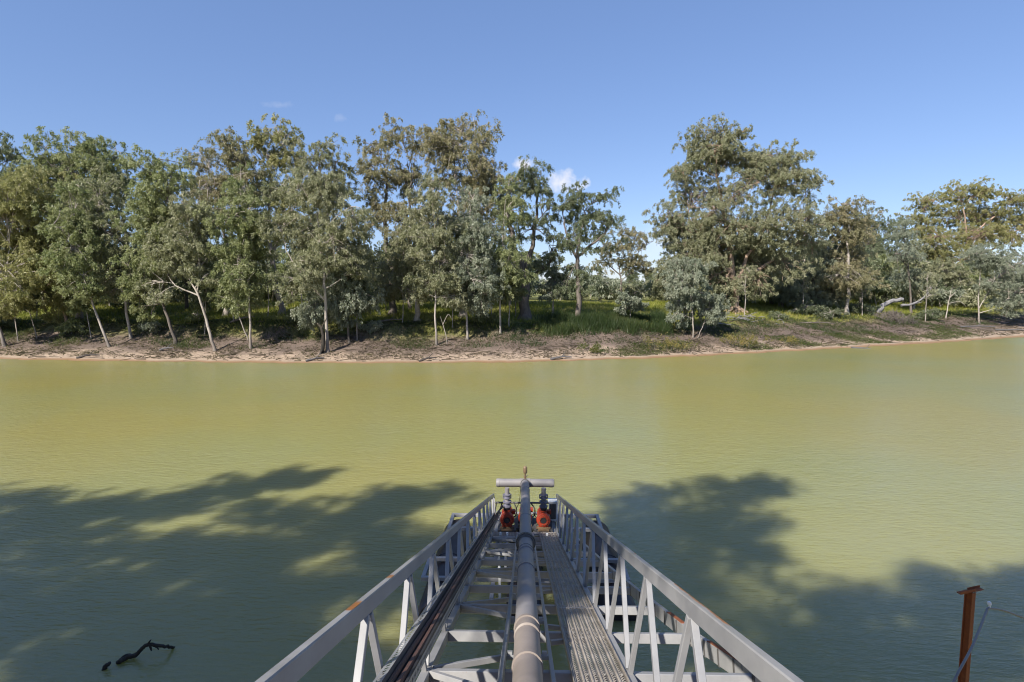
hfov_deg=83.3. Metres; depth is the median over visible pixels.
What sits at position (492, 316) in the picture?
bush
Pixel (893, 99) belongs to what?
sky
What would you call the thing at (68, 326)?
bush
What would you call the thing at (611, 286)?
bush
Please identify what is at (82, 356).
fallen branch
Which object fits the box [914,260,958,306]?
woodland tree
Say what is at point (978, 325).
fallen branch
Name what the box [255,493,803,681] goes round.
gangway
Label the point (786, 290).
bush
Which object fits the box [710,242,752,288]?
woodland tree
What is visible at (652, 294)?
bush
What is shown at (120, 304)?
woodland tree
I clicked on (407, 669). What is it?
power cable
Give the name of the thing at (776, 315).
bush
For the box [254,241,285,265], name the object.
woodland tree
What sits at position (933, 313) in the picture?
bush
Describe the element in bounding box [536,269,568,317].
sapling
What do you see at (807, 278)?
slender tree
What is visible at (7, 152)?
gum tree
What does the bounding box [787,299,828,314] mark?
bush
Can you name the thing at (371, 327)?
bush
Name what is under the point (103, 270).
woodland tree
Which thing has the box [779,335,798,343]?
shrub
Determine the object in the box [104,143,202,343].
gum tree
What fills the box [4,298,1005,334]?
grass
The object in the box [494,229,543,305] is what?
woodland tree
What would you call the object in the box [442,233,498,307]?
woodland tree
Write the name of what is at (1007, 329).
fallen branch
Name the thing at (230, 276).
woodland tree
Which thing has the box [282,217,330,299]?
woodland tree
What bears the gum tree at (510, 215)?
on the ground at (44, 333)
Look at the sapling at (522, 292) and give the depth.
64.48 m
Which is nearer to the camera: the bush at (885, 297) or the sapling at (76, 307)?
the sapling at (76, 307)
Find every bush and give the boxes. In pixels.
[0,316,20,328]
[54,318,88,336]
[136,321,162,332]
[162,281,207,303]
[184,308,215,322]
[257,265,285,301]
[258,290,289,300]
[284,307,313,323]
[360,319,383,334]
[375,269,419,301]
[426,287,441,299]
[471,313,498,323]
[529,280,541,299]
[533,282,559,299]
[538,277,547,294]
[566,274,592,300]
[566,291,591,299]
[581,276,620,302]
[593,278,624,295]
[595,292,617,299]
[609,282,649,299]
[625,283,645,292]
[631,278,649,296]
[641,290,658,299]
[644,280,668,296]
[650,290,669,299]
[718,288,766,303]
[767,310,789,320]
[769,280,810,307]
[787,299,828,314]
[812,307,849,319]
[843,301,880,314]
[850,274,899,299]
[855,276,904,305]
[874,289,896,304]
[911,307,944,319]
[919,288,965,307]
[949,286,989,308]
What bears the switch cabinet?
on the pontoon
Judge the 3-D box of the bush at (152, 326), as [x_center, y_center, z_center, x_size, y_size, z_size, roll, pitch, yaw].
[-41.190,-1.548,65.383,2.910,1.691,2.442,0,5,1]
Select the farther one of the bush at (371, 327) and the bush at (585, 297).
the bush at (585, 297)
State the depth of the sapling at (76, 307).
64.82 m
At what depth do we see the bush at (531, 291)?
103.61 m
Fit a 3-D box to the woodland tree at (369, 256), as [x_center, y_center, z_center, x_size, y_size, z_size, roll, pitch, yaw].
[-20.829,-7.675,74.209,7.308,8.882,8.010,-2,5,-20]
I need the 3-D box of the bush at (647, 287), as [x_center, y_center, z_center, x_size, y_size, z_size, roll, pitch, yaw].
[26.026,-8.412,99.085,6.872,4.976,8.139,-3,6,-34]
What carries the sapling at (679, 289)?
on the ground at (44, 333)
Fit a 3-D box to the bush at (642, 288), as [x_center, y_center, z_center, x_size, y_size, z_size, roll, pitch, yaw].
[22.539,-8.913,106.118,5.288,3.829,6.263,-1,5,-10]
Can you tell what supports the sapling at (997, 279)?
on the ground at (44, 333)
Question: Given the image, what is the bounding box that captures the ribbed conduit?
[497,583,512,681]
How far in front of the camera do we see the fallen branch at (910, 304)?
95.17 m
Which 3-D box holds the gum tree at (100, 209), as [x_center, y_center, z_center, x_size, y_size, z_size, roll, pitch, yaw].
[-44.715,-9.938,64.596,11.322,20.258,7.182,2,6,26]
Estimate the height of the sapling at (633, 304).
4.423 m
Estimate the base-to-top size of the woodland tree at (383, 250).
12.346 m
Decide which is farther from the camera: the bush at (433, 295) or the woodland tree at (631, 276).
the woodland tree at (631, 276)
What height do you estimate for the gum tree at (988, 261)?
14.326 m
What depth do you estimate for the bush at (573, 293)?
99.51 m
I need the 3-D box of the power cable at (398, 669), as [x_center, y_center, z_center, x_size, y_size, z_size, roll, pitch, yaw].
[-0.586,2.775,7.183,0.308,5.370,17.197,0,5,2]
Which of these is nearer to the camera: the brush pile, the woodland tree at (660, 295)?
the brush pile
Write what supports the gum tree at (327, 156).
on the ground at (44, 333)
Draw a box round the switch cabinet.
[548,498,556,521]
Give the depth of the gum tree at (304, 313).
60.80 m
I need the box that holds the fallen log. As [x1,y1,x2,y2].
[876,297,903,312]
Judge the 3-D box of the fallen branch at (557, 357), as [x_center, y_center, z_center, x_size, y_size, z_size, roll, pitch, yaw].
[4.914,1.508,57.736,2.241,0.901,0.263,-1,5,-8]
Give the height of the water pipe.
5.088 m
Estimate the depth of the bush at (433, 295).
99.90 m
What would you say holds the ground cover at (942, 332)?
on the ground at (44, 333)
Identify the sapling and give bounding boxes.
[1,259,30,340]
[3,275,40,338]
[63,278,99,338]
[189,265,222,334]
[335,278,372,340]
[440,271,464,327]
[497,272,527,326]
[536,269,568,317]
[614,291,649,318]
[660,255,730,337]
[923,256,979,317]
[994,271,1023,308]
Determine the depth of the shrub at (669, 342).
62.68 m
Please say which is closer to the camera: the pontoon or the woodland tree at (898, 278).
the pontoon
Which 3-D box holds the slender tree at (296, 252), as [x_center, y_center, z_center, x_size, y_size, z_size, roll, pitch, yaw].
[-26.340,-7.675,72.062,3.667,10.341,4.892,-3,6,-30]
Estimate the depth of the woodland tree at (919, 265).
108.97 m
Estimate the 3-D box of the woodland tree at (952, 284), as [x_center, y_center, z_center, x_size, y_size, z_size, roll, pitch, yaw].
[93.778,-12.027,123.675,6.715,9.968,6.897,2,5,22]
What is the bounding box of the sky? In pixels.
[0,0,1023,281]
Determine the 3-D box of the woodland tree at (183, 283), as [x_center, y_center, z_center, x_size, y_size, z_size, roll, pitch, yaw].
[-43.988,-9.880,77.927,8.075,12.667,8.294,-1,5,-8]
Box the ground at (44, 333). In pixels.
[0,291,1023,363]
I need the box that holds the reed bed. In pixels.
[534,309,674,336]
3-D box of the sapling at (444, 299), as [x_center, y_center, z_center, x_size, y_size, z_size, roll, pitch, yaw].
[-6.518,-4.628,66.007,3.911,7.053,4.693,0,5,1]
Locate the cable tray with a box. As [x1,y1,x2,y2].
[373,512,499,681]
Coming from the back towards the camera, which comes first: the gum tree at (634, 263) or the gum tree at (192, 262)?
the gum tree at (634, 263)
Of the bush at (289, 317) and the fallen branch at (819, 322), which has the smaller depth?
the bush at (289, 317)
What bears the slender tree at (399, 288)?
on the ground at (44, 333)
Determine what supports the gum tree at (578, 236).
on the ground at (44, 333)
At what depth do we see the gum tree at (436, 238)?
60.46 m
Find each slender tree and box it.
[256,250,283,314]
[286,239,311,302]
[386,260,414,322]
[472,249,492,319]
[542,266,564,313]
[731,265,757,314]
[795,265,819,307]
[857,264,874,313]
[915,272,942,321]
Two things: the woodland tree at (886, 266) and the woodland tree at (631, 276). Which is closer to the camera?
the woodland tree at (886, 266)
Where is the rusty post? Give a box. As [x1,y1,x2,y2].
[957,585,983,681]
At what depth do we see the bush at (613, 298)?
109.64 m
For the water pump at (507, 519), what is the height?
0.575 m
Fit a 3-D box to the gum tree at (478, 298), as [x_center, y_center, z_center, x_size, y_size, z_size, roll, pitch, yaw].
[-4.183,-8.240,62.492,8.384,17.327,6.969,3,6,32]
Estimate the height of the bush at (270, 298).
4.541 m
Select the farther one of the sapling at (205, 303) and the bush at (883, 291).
the bush at (883, 291)
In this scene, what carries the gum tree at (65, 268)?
on the ground at (44, 333)
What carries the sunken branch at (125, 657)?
in the river water
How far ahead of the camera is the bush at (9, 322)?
69.06 m
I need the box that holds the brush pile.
[872,309,919,323]
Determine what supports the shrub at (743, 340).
on the ground at (44, 333)
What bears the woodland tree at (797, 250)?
on the ground at (44, 333)
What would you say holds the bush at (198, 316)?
on the ground at (44, 333)
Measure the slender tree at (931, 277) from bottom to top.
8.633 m
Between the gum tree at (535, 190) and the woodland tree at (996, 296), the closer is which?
the gum tree at (535, 190)
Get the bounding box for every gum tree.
[0,130,31,223]
[0,164,62,346]
[0,167,96,324]
[9,126,142,318]
[27,179,113,346]
[59,162,146,338]
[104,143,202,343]
[132,187,230,350]
[174,125,273,315]
[191,160,281,348]
[225,113,314,314]
[246,166,381,352]
[269,132,359,314]
[290,246,387,342]
[346,112,432,314]
[361,219,444,320]
[393,171,472,345]
[414,109,520,318]
[442,184,511,339]
[478,172,538,333]
[493,154,571,320]
[543,180,629,315]
[585,223,655,300]
[641,111,837,313]
[757,231,875,310]
[812,194,890,314]
[843,206,918,300]
[884,219,931,312]
[893,175,1023,292]
[958,242,1023,323]
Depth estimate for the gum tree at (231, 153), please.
69.14 m
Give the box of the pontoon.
[418,513,636,620]
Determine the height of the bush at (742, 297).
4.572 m
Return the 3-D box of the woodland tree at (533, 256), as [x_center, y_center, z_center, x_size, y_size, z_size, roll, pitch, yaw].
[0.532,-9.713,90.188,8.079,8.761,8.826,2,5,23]
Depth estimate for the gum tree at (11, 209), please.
61.52 m
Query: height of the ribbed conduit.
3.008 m
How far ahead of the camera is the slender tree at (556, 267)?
72.99 m
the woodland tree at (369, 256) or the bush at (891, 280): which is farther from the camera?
the bush at (891, 280)
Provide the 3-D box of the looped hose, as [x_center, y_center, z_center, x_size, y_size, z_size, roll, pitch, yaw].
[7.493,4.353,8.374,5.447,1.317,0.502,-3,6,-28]
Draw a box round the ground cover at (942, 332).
[596,324,993,355]
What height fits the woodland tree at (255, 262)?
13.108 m
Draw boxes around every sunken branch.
[102,661,110,670]
[116,640,174,663]
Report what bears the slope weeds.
on the ground at (44, 333)
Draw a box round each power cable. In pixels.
[388,505,502,681]
[396,506,502,681]
[405,507,503,681]
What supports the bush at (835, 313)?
on the ground at (44, 333)
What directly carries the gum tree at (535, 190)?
on the ground at (44, 333)
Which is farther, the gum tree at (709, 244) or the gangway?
the gum tree at (709, 244)
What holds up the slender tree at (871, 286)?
on the ground at (44, 333)
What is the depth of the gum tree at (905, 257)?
100.62 m
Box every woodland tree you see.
[91,241,144,307]
[97,243,152,309]
[150,226,214,308]
[203,259,266,307]
[228,234,268,277]
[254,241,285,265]
[263,248,306,302]
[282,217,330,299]
[321,248,378,304]
[356,228,380,294]
[376,224,433,309]
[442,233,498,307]
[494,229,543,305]
[495,251,540,302]
[621,267,639,283]
[652,267,665,301]
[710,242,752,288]
[758,249,792,304]
[789,246,820,292]
[845,249,885,303]
[855,254,900,303]
[865,243,886,300]
[887,239,936,308]
[888,261,914,302]
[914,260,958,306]
[939,263,969,305]
[948,260,997,304]
[984,262,1015,300]
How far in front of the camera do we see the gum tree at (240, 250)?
59.35 m
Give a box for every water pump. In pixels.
[498,507,516,531]
[516,507,533,529]
[534,507,552,531]
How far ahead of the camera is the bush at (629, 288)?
103.03 m
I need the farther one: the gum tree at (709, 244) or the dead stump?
the gum tree at (709, 244)
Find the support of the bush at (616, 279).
on the ground at (44, 333)
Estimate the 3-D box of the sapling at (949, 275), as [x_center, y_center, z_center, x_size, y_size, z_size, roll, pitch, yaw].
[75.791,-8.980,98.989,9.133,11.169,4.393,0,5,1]
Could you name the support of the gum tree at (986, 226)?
on the ground at (44, 333)
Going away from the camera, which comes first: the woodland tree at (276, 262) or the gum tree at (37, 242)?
the gum tree at (37, 242)
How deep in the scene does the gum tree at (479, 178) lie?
67.98 m
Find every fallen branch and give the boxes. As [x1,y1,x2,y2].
[76,351,99,358]
[229,315,254,322]
[305,353,323,361]
[379,315,401,321]
[419,353,436,361]
[550,352,571,359]
[803,319,834,323]
[900,288,930,306]
[960,323,995,326]
[995,329,1023,330]
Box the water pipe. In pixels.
[496,466,553,681]
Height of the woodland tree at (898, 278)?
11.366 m
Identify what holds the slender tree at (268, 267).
on the ground at (44, 333)
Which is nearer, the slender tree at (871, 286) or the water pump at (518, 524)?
the water pump at (518, 524)
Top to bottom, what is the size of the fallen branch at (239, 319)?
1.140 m
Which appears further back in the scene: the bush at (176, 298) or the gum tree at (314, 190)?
the bush at (176, 298)
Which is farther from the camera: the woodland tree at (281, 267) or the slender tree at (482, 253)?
the woodland tree at (281, 267)
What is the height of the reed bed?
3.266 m
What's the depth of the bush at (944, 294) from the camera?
115.09 m
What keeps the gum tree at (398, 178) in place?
on the ground at (44, 333)
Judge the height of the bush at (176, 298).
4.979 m
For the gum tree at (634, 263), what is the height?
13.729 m
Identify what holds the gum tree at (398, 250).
on the ground at (44, 333)
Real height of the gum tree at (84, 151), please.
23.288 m
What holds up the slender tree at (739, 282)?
on the ground at (44, 333)
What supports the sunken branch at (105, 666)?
in the river water
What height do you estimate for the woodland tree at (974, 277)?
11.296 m
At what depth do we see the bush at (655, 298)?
110.81 m
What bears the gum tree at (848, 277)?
on the ground at (44, 333)
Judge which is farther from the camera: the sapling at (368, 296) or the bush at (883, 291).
the bush at (883, 291)
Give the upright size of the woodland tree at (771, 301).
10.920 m
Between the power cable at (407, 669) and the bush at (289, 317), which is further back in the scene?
the bush at (289, 317)
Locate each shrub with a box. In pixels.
[576,341,608,354]
[642,332,699,353]
[715,330,773,347]
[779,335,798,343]
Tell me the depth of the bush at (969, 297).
120.11 m
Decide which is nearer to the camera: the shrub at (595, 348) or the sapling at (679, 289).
the shrub at (595, 348)
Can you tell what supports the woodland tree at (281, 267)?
on the ground at (44, 333)
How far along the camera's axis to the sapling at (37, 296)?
65.26 m
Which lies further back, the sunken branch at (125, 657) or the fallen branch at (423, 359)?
the fallen branch at (423, 359)
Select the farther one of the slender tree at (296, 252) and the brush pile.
the brush pile
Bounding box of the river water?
[0,337,1023,681]
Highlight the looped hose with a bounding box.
[952,601,1023,681]
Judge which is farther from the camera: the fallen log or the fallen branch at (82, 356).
the fallen log
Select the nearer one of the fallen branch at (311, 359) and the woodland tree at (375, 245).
the fallen branch at (311, 359)
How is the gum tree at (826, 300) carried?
on the ground at (44, 333)
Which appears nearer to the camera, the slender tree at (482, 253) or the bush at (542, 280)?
the slender tree at (482, 253)
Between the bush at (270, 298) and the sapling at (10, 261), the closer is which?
the sapling at (10, 261)
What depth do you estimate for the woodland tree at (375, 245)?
105.23 m
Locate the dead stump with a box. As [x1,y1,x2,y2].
[317,318,326,353]
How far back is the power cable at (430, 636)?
4.58 m
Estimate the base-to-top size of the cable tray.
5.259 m
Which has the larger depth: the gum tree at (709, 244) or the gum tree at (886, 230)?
the gum tree at (886, 230)
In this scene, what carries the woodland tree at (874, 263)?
on the ground at (44, 333)
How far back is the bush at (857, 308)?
92.82 m
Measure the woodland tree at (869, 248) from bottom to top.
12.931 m
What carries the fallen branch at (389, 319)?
on the ground at (44, 333)
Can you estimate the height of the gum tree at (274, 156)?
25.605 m
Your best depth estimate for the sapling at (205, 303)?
64.64 m
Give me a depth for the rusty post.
8.86 m
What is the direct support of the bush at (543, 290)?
on the ground at (44, 333)
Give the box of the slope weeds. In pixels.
[2,309,1023,348]
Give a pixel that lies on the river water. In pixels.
(838, 515)
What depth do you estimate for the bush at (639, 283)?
104.65 m

